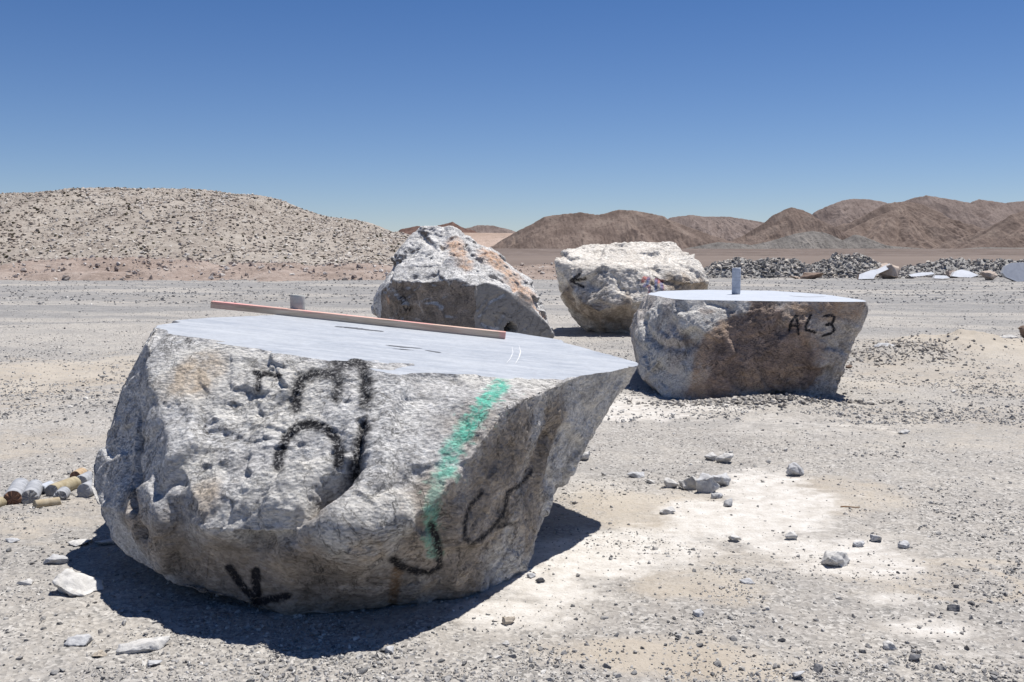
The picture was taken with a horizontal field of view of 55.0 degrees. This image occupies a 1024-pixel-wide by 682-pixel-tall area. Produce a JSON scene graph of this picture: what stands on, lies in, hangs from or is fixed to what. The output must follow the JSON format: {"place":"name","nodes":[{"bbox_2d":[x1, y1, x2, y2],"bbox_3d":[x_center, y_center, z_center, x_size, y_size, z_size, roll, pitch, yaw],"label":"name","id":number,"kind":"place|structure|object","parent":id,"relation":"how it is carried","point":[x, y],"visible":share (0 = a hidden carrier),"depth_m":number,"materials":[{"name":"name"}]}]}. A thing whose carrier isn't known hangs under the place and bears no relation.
{"place":"outdoors","nodes":[
{"label":"outdoors","id":0,"kind":"place"},
{"bbox_2d":[0,187,508,265],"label":"rocky hill","id":1,"kind":"structure","parent":0,"point":[120,228],"depth_m":88.12,"materials":[{"name":"beige gravel"}]},
{"bbox_2d":[0,187,405,265],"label":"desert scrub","id":2,"kind":"object","parent":1,"relation":"on","point":[195,234],"visible":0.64,"depth_m":90.80,"materials":[{"name":"brown"}]},
{"bbox_2d":[0,187,409,266],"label":"hill boulders","id":3,"kind":"object","parent":1,"relation":"on","point":[231,216],"visible":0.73,"depth_m":90.08,"materials":[{"name":"grey stone"}]},
{"bbox_2d":[397,222,476,234],"bbox_3d":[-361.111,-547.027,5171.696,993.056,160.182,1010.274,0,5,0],"label":"hill","id":4,"kind":"structure","parent":0,"point":[410,230],"depth_m":5153.31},
{"bbox_2d":[464,233,512,247],"bbox_3d":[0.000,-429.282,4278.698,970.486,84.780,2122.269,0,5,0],"label":"alluvial plain","id":5,"kind":"structure","parent":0,"point":[488,240],"depth_m":4001.42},
{"bbox_2d":[466,225,514,232],"bbox_3d":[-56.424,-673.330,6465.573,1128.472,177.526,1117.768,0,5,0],"label":"hill","id":6,"kind":"structure","parent":0,"point":[485,229],"depth_m":6429.32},
{"bbox_2d":[0,255,1023,681],"bbox_3d":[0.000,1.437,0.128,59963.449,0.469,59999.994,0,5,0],"label":"ground","id":7,"kind":"structure","parent":0,"point":[814,505],"depth_m":5.68,"materials":[{"name":"grey gravel"}]},
{"bbox_2d":[0,497,6,506],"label":"drill core","id":8,"kind":"object","parent":7,"relation":"on","point":[3,501],"visible":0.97,"depth_m":6.15,"materials":[{"name":"beige stone"}]},
{"bbox_2d":[5,538,19,542],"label":"stone","id":9,"kind":"object","parent":7,"relation":"on","point":[11,540],"visible":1,"depth_m":5.43,"materials":[{"name":"grey stone"}]},
{"bbox_2d":[4,478,28,504],"bbox_3d":[-3.209,0.978,6.369,0.113,0.113,0.396,-2,6,-19],"label":"drill core","id":10,"kind":"object","parent":7,"relation":"on","point":[14,492],"visible":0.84,"depth_m":6.21,"materials":[{"name":"white stone"}]},
{"bbox_2d":[16,578,33,584],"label":"stone","id":11,"kind":"object","parent":7,"relation":"on","point":[28,581],"visible":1,"depth_m":4.74,"materials":[{"name":"grey stone"}]},
{"bbox_2d":[22,479,42,503],"bbox_3d":[-3.110,0.981,6.377,0.105,0.105,0.331,-2,6,-20],"label":"drill core","id":12,"kind":"object","parent":7,"relation":"on","point":[32,491],"visible":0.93,"depth_m":6.25,"materials":[{"name":"grey stone"}]},
{"bbox_2d":[33,497,61,507],"bbox_3d":[-2.918,1.019,6.171,0.160,0.060,0.060,-4,6,-36],"label":"drill core","id":13,"kind":"object","parent":7,"relation":"on","point":[40,503],"visible":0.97,"depth_m":6.15,"materials":[{"name":"beige stone"}]},
{"bbox_2d":[42,481,53,493],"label":"drill core","id":14,"kind":"object","parent":7,"relation":"on","point":[45,485],"visible":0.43,"depth_m":6.51,"materials":[{"name":"grey stone"}]},
{"bbox_2d":[50,670,58,674],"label":"loose stone","id":15,"kind":"object","parent":7,"relation":"on","point":[53,672],"visible":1,"depth_m":3.73,"materials":[{"name":"grey stone"}]},
{"bbox_2d":[43,554,68,563],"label":"stone","id":16,"kind":"object","parent":7,"relation":"on","point":[56,559],"visible":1,"depth_m":5.05,"materials":[{"name":"grey stone"}]},
{"bbox_2d":[53,486,70,499],"bbox_3d":[-2.908,0.994,6.349,0.080,0.081,0.133,-1,5,-12],"label":"drill core","id":17,"kind":"object","parent":7,"relation":"on","point":[63,493],"visible":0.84,"depth_m":6.31,"materials":[{"name":"grey stone"}]},
{"bbox_2d":[45,476,80,495],"bbox_3d":[-2.986,0.972,6.546,0.091,0.091,0.269,1,5,12],"label":"drill core","id":18,"kind":"object","parent":7,"relation":"on","point":[72,483],"visible":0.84,"depth_m":6.51,"materials":[{"name":"beige stone"}]},
{"bbox_2d":[52,568,104,595],"bbox_3d":[-2.046,1.150,4.635,0.237,0.096,0.162,4,11,-18],"label":"stone","id":19,"kind":"object","parent":7,"relation":"on","point":[68,581],"visible":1,"depth_m":4.63,"materials":[{"name":"white stone"}]},
{"bbox_2d":[70,468,86,476],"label":"drill core","id":20,"kind":"object","parent":7,"relation":"on","point":[78,472],"visible":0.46,"depth_m":6.86,"materials":[{"name":"brown stone"}]},
{"bbox_2d":[64,634,93,645],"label":"stone","id":21,"kind":"object","parent":7,"relation":"on","point":[80,640],"visible":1,"depth_m":4.01,"materials":[{"name":"white stone"}]},
{"bbox_2d":[67,539,92,546],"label":"stone","id":22,"kind":"object","parent":7,"relation":"on","point":[77,542],"visible":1,"depth_m":5.38,"materials":[{"name":"grey stone"}]},
{"bbox_2d":[77,471,92,483],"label":"drill core","id":23,"kind":"object","parent":7,"relation":"on","point":[85,476],"visible":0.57,"depth_m":6.70,"materials":[{"name":"grey stone"}]},
{"bbox_2d":[77,479,93,497],"bbox_3d":[-2.786,0.974,6.472,0.101,0.101,0.159,0,5,4],"label":"drill core","id":24,"kind":"object","parent":7,"relation":"on","point":[84,490],"visible":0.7,"depth_m":6.40,"materials":[{"name":"grey stone"}]},
{"bbox_2d":[91,650,106,656],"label":"stone","id":25,"kind":"object","parent":7,"relation":"on","point":[101,653],"visible":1,"depth_m":3.90,"materials":[{"name":"beige stone"}]},
{"bbox_2d":[96,538,115,544],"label":"stone","id":26,"kind":"object","parent":7,"relation":"on","point":[108,541],"visible":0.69,"depth_m":5.38,"materials":[{"name":"grey stone"}]},
{"bbox_2d":[116,636,169,654],"bbox_3d":[-1.490,1.228,3.976,0.209,0.052,0.103,-5,14,-20],"label":"stone","id":27,"kind":"object","parent":7,"relation":"on","point":[147,644],"visible":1,"depth_m":3.95,"materials":[{"name":"white stone"}]},
{"bbox_2d":[147,660,162,665],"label":"stone","id":28,"kind":"object","parent":7,"relation":"on","point":[153,662],"visible":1,"depth_m":3.81,"materials":[{"name":"white stone"}]},
{"bbox_2d":[261,672,269,676],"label":"loose stone","id":29,"kind":"object","parent":7,"relation":"on","point":[267,674],"visible":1,"depth_m":3.73,"materials":[{"name":"grey stone"}]},
{"bbox_2d":[0,257,556,281],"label":"earth berm","id":30,"kind":"structure","parent":7,"relation":"on","point":[98,273],"depth_m":57.51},
{"bbox_2d":[0,255,556,280],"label":"berm stones","id":31,"kind":"object","parent":30,"relation":"on","point":[164,267],"visible":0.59,"depth_m":58.23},
{"bbox_2d":[357,667,367,673],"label":"loose stone","id":32,"kind":"object","parent":7,"relation":"on","point":[363,670],"visible":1,"depth_m":3.75,"materials":[{"name":"grey stone"}]},
{"bbox_2d":[91,315,638,615],"bbox_3d":[-0.749,0.564,5.496,3.022,1.318,3.103,0,5,0],"label":"boulder","id":33,"kind":"object","parent":7,"relation":"on","point":[287,465],"visible":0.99,"depth_m":4.51,"materials":[{"name":"grey stone"}]},
{"bbox_2d":[210,301,505,338],"bbox_3d":[-1.033,-0.143,6.574,1.993,0.051,0.050,6,7,3],"label":"wooden plank","id":34,"kind":"object","parent":33,"relation":"on","point":[360,319],"visible":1,"depth_m":6.55,"materials":[{"name":"brown wood"}]},
{"bbox_2d":[290,294,304,309],"bbox_3d":[-1.453,-0.241,6.666,0.101,0.157,0.101,0,5,0],"label":"drill core","id":35,"kind":"object","parent":34,"relation":"on","point":[297,301],"visible":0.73,"depth_m":6.62,"materials":[{"name":"grey stone"}]},
{"bbox_2d":[385,646,393,653],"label":"stone","id":36,"kind":"object","parent":7,"relation":"on","point":[389,649],"visible":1,"depth_m":3.93,"materials":[{"name":"white stone"}]},
{"bbox_2d":[371,226,554,337],"bbox_3d":[-0.921,-1.034,18.202,3.365,2.195,3.239,0,5,0],"label":"boulder","id":37,"kind":"object","parent":7,"relation":"on","point":[450,275],"visible":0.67,"depth_m":17.07,"materials":[{"name":"stone"}]},
{"bbox_2d":[502,616,514,624],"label":"stone","id":38,"kind":"object","parent":7,"relation":"on","point":[508,620],"visible":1,"depth_m":4.23,"materials":[{"name":"beige stone"}]},
{"bbox_2d":[527,573,535,577],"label":"stone","id":39,"kind":"object","parent":7,"relation":"on","point":[530,575],"visible":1,"depth_m":4.84,"materials":[{"name":"grey stone"}]},
{"bbox_2d":[535,577,544,582],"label":"stone","id":40,"kind":"object","parent":7,"relation":"on","point":[540,579],"visible":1,"depth_m":4.77,"materials":[{"name":"grey stone"}]},
{"bbox_2d":[581,450,589,459],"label":"stone","id":41,"kind":"object","parent":7,"relation":"on","point":[585,455],"visible":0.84,"depth_m":7.51,"materials":[{"name":"grey stone"}]},
{"bbox_2d":[603,663,611,667],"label":"loose stone","id":42,"kind":"object","parent":7,"relation":"on","point":[605,665],"visible":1,"depth_m":3.79,"materials":[{"name":"grey stone"}]},
{"bbox_2d":[555,241,708,332],"bbox_3d":[2.396,-1.067,19.953,3.118,1.909,2.931,0,5,0],"label":"boulder","id":43,"kind":"object","parent":7,"relation":"on","point":[606,288],"visible":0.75,"depth_m":19.09,"materials":[{"name":"beige stone"}]},
{"bbox_2d":[627,472,644,477],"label":"stone","id":44,"kind":"object","parent":7,"relation":"on","point":[636,474],"visible":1,"depth_m":6.98,"materials":[{"name":"grey stone"}]},
{"bbox_2d":[660,506,675,513],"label":"stone","id":45,"kind":"object","parent":7,"relation":"on","point":[670,510],"visible":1,"depth_m":6.01,"materials":[{"name":"grey stone"}]},
{"bbox_2d":[664,477,677,487],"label":"stone","id":46,"kind":"object","parent":7,"relation":"on","point":[670,483],"visible":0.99,"depth_m":6.68,"materials":[{"name":"grey stone"}]},
{"bbox_2d":[678,476,696,489],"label":"stone","id":47,"kind":"object","parent":7,"relation":"on","point":[688,483],"visible":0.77,"depth_m":6.63,"materials":[{"name":"grey stone"}]},
{"bbox_2d":[692,609,703,616],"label":"stone","id":48,"kind":"object","parent":7,"relation":"on","point":[698,612],"visible":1,"depth_m":4.32,"materials":[{"name":"grey stone"}]},
{"bbox_2d":[696,473,719,492],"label":"stone","id":49,"kind":"object","parent":7,"relation":"on","point":[706,483],"visible":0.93,"depth_m":6.54,"materials":[{"name":"grey stone"}]},
{"bbox_2d":[704,452,716,460],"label":"stone","id":50,"kind":"object","parent":7,"relation":"on","point":[712,456],"visible":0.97,"depth_m":7.54,"materials":[{"name":"grey stone"}]},
{"bbox_2d":[711,493,722,498],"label":"stone","id":51,"kind":"object","parent":7,"relation":"on","point":[716,495],"visible":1,"depth_m":6.38,"materials":[{"name":"grey stone"}]},
{"bbox_2d":[713,659,721,666],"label":"loose stone","id":52,"kind":"object","parent":7,"relation":"on","point":[717,663],"visible":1,"depth_m":3.81,"materials":[{"name":"grey stone"}]},
{"bbox_2d":[712,473,730,485],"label":"stone","id":53,"kind":"object","parent":7,"relation":"on","point":[724,479],"visible":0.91,"depth_m":6.71,"materials":[{"name":"grey stone"}]},
{"bbox_2d":[715,452,733,462],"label":"stone","id":54,"kind":"object","parent":7,"relation":"on","point":[725,457],"visible":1,"depth_m":7.46,"materials":[{"name":"grey stone"}]},
{"bbox_2d":[723,498,732,505],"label":"stone","id":55,"kind":"object","parent":7,"relation":"on","point":[728,502],"visible":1,"depth_m":6.17,"materials":[{"name":"grey stone"}]},
{"bbox_2d":[730,635,737,640],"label":"loose stone","id":56,"kind":"object","parent":7,"relation":"on","point":[733,638],"visible":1,"depth_m":4.07,"materials":[{"name":"grey stone"}]},
{"bbox_2d":[728,534,740,540],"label":"stone","id":57,"kind":"object","parent":7,"relation":"on","point":[733,537],"visible":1,"depth_m":5.46,"materials":[{"name":"grey stone"}]},
{"bbox_2d":[739,578,755,583],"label":"stone","id":58,"kind":"object","parent":7,"relation":"on","point":[746,581],"visible":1,"depth_m":4.74,"materials":[{"name":"grey stone"}]},
{"bbox_2d":[630,290,867,399],"bbox_3d":[2.665,0.031,12.041,2.444,1.192,3.290,0,5,0],"label":"boulder","id":59,"kind":"object","parent":7,"relation":"on","point":[696,344],"visible":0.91,"depth_m":10.54,"materials":[{"name":"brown stone"}]},
{"bbox_2d":[732,267,740,293],"bbox_3d":[2.783,-0.743,12.198,0.107,0.337,0.107,0,5,0],"label":"drill core","id":60,"kind":"object","parent":59,"relation":"on","point":[736,280],"visible":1,"depth_m":12.16,"materials":[{"name":"grey stone"}]},
{"bbox_2d":[704,257,827,278],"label":"rubble pile","id":61,"kind":"object","parent":7,"relation":"on","point":[774,267],"visible":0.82,"depth_m":58.98,"materials":[{"name":"stone"}]},
{"bbox_2d":[785,531,797,539],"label":"stone","id":62,"kind":"object","parent":7,"relation":"on","point":[793,535],"visible":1,"depth_m":5.47,"materials":[{"name":"grey stone"}]},
{"bbox_2d":[786,462,803,475],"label":"stone","id":63,"kind":"object","parent":7,"relation":"on","point":[794,469],"visible":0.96,"depth_m":7.07,"materials":[{"name":"grey stone"}]},
{"bbox_2d":[791,671,804,677],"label":"stone","id":64,"kind":"object","parent":7,"relation":"on","point":[796,674],"visible":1,"depth_m":3.70,"materials":[{"name":"white stone"}]},
{"bbox_2d":[614,333,1008,409],"bbox_3d":[4.302,0.276,12.735,3.184,0.375,8.061,3,6,33],"label":"crumbled stone","id":65,"kind":"object","parent":7,"relation":"on","point":[757,399],"visible":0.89,"depth_m":10.30,"materials":[{"name":"grey gravel"}]},
{"bbox_2d":[800,272,823,278],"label":"boulder","id":66,"kind":"object","parent":7,"relation":"on","point":[808,275],"visible":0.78,"depth_m":55.30,"materials":[{"name":"brown stone"}]},
{"bbox_2d":[813,663,822,672],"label":"stone","id":67,"kind":"object","parent":7,"relation":"on","point":[817,668],"visible":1,"depth_m":3.76,"materials":[{"name":"grey stone"}]},
{"bbox_2d":[821,550,849,566],"bbox_3d":[1.674,1.121,5.048,0.159,0.090,0.110,6,4,-9],"label":"stone","id":68,"kind":"object","parent":7,"relation":"on","point":[837,558],"visible":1,"depth_m":5.02,"materials":[{"name":"grey stone"}]},
{"bbox_2d":[852,540,864,546],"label":"stone","id":69,"kind":"object","parent":7,"relation":"on","point":[859,543],"visible":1,"depth_m":5.34,"materials":[{"name":"grey stone"}]},
{"bbox_2d":[811,252,918,278],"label":"rubble pile","id":70,"kind":"object","parent":7,"relation":"on","point":[837,265],"visible":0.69,"depth_m":59.79,"materials":[{"name":"stone"}]},
{"bbox_2d":[857,269,877,278],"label":"stone slab","id":71,"kind":"object","parent":7,"relation":"on","point":[870,274],"depth_m":56.27,"materials":[{"name":"grey stone"}]},
{"bbox_2d":[870,534,881,541],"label":"stone","id":72,"kind":"object","parent":7,"relation":"on","point":[874,538],"visible":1,"depth_m":5.43,"materials":[{"name":"grey stone"}]},
{"bbox_2d":[877,264,888,273],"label":"stone slab","id":73,"kind":"structure","parent":7,"relation":"on","point":[881,269],"depth_m":57.09,"materials":[{"name":"grey stone"}]},
{"bbox_2d":[873,343,893,347],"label":"stone","id":74,"kind":"object","parent":7,"relation":"on","point":[880,344],"visible":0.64,"depth_m":14.76,"materials":[{"name":"white stone"}]},
{"bbox_2d":[879,263,899,278],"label":"boulder","id":75,"kind":"object","parent":7,"relation":"on","point":[892,271],"visible":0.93,"depth_m":57.28,"materials":[{"name":"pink stone"}]},
{"bbox_2d":[882,640,897,649],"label":"stone","id":76,"kind":"object","parent":7,"relation":"on","point":[888,645],"visible":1,"depth_m":3.96,"materials":[{"name":"white stone"}]},
{"bbox_2d":[898,540,909,548],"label":"stone","id":77,"kind":"object","parent":7,"relation":"on","point":[904,544],"visible":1,"depth_m":5.31,"materials":[{"name":"grey stone"}]},
{"bbox_2d":[898,429,909,433],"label":"stone","id":78,"kind":"object","parent":7,"relation":"on","point":[905,431],"visible":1,"depth_m":8.59,"materials":[{"name":"grey stone"}]},
{"bbox_2d":[909,654,920,661],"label":"stone","id":79,"kind":"object","parent":7,"relation":"on","point":[914,657],"visible":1,"depth_m":3.85,"materials":[{"name":"grey stone"}]},
{"bbox_2d":[907,272,933,276],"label":"stone slab","id":80,"kind":"object","parent":7,"relation":"on","point":[920,274],"depth_m":57.09,"materials":[{"name":"grey stone"}]},
{"bbox_2d":[932,275,948,278],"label":"stone slab","id":81,"kind":"object","parent":7,"relation":"on","point":[938,277],"depth_m":56.11,"materials":[{"name":"white stone"}]},
{"bbox_2d":[945,271,956,277],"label":"boulder","id":82,"kind":"object","parent":7,"relation":"on","point":[948,273],"visible":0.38,"depth_m":59.04,"materials":[{"name":"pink stone"}]},
{"bbox_2d":[947,604,959,611],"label":"stone","id":83,"kind":"object","parent":7,"relation":"on","point":[953,607],"visible":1,"depth_m":4.40,"materials":[{"name":"grey stone"}]},
{"bbox_2d":[900,257,1023,277],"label":"rubble pile","id":84,"kind":"object","parent":7,"relation":"on","point":[940,266],"visible":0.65,"depth_m":62.09,"materials":[{"name":"stone"}]},
{"bbox_2d":[950,270,977,277],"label":"stone slab","id":85,"kind":"object","parent":7,"relation":"on","point":[963,273],"depth_m":55.23,"materials":[{"name":"grey stone"}]},
{"bbox_2d":[979,270,997,279],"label":"boulder","id":86,"kind":"object","parent":7,"relation":"on","point":[989,275],"visible":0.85,"depth_m":55.03,"materials":[{"name":"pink stone"}]},
{"bbox_2d":[1000,334,1017,337],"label":"stone","id":87,"kind":"object","parent":7,"relation":"on","point":[1008,336],"visible":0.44,"depth_m":17.17,"materials":[{"name":"white stone"}]},
{"bbox_2d":[1000,262,1023,281],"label":"stone slab","id":88,"kind":"object","parent":7,"relation":"on","point":[1013,272],"depth_m":52.12,"materials":[{"name":"grey stone"}]},
{"bbox_2d":[1018,325,1023,337],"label":"stone","id":89,"kind":"object","parent":7,"relation":"on","point":[1021,329],"visible":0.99,"depth_m":16.92,"materials":[{"name":"brown stone"}]},
{"bbox_2d":[0,0,1023,231],"label":"sky","id":90,"kind":"structure","parent":0,"point":[392,115],"materials":[{"name":"blue"}]},
{"bbox_2d":[491,210,735,248],"bbox_3d":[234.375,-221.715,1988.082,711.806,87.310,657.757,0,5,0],"label":"brown hill","id":91,"kind":"structure","parent":0,"point":[571,230],"depth_m":1927.82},
{"bbox_2d":[668,215,763,240],"bbox_3d":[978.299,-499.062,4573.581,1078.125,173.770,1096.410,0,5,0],"label":"hill","id":92,"kind":"structure","parent":0,"point":[729,228],"depth_m":4483.23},
{"bbox_2d":[685,242,766,248],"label":"grey foothill","id":93,"kind":"structure","parent":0,"point":[720,245],"depth_m":991.24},
{"bbox_2d":[494,248,1023,255],"bbox_3d":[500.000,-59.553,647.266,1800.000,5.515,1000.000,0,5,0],"label":"desert plain","id":94,"kind":"structure","parent":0,"point":[819,252],"depth_m":534.79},
{"bbox_2d":[731,207,850,244],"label":"brown hill","id":95,"kind":"structure","parent":0,"point":[788,222],"depth_m":2227.00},
{"bbox_2d":[752,231,863,248],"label":"grey foothill","id":96,"kind":"structure","parent":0,"point":[812,240],"depth_m":1278.98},
{"bbox_2d":[812,199,887,226],"bbox_3d":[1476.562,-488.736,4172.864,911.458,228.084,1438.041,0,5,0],"label":"hill","id":97,"kind":"structure","parent":0,"point":[842,212],"depth_m":4102.89,"materials":[{"name":"brown soil"}]},
{"bbox_2d":[836,202,983,248],"bbox_3d":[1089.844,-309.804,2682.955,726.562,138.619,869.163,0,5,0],"label":"brown hill","id":98,"kind":"structure","parent":0,"point":[907,224],"depth_m":2512.62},
{"bbox_2d":[843,235,1023,248],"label":"grey foothill","id":99,"kind":"structure","parent":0,"point":[861,241],"depth_m":1477.44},
{"bbox_2d":[903,195,1023,228],"bbox_3d":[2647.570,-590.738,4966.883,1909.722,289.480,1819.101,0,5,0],"label":"hill","id":100,"kind":"structure","parent":0,"point":[983,214],"depth_m":4872.90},
{"bbox_2d":[932,211,1023,248],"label":"brown hill","id":101,"kind":"structure","parent":0,"point":[1008,232],"depth_m":2054.20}
]}

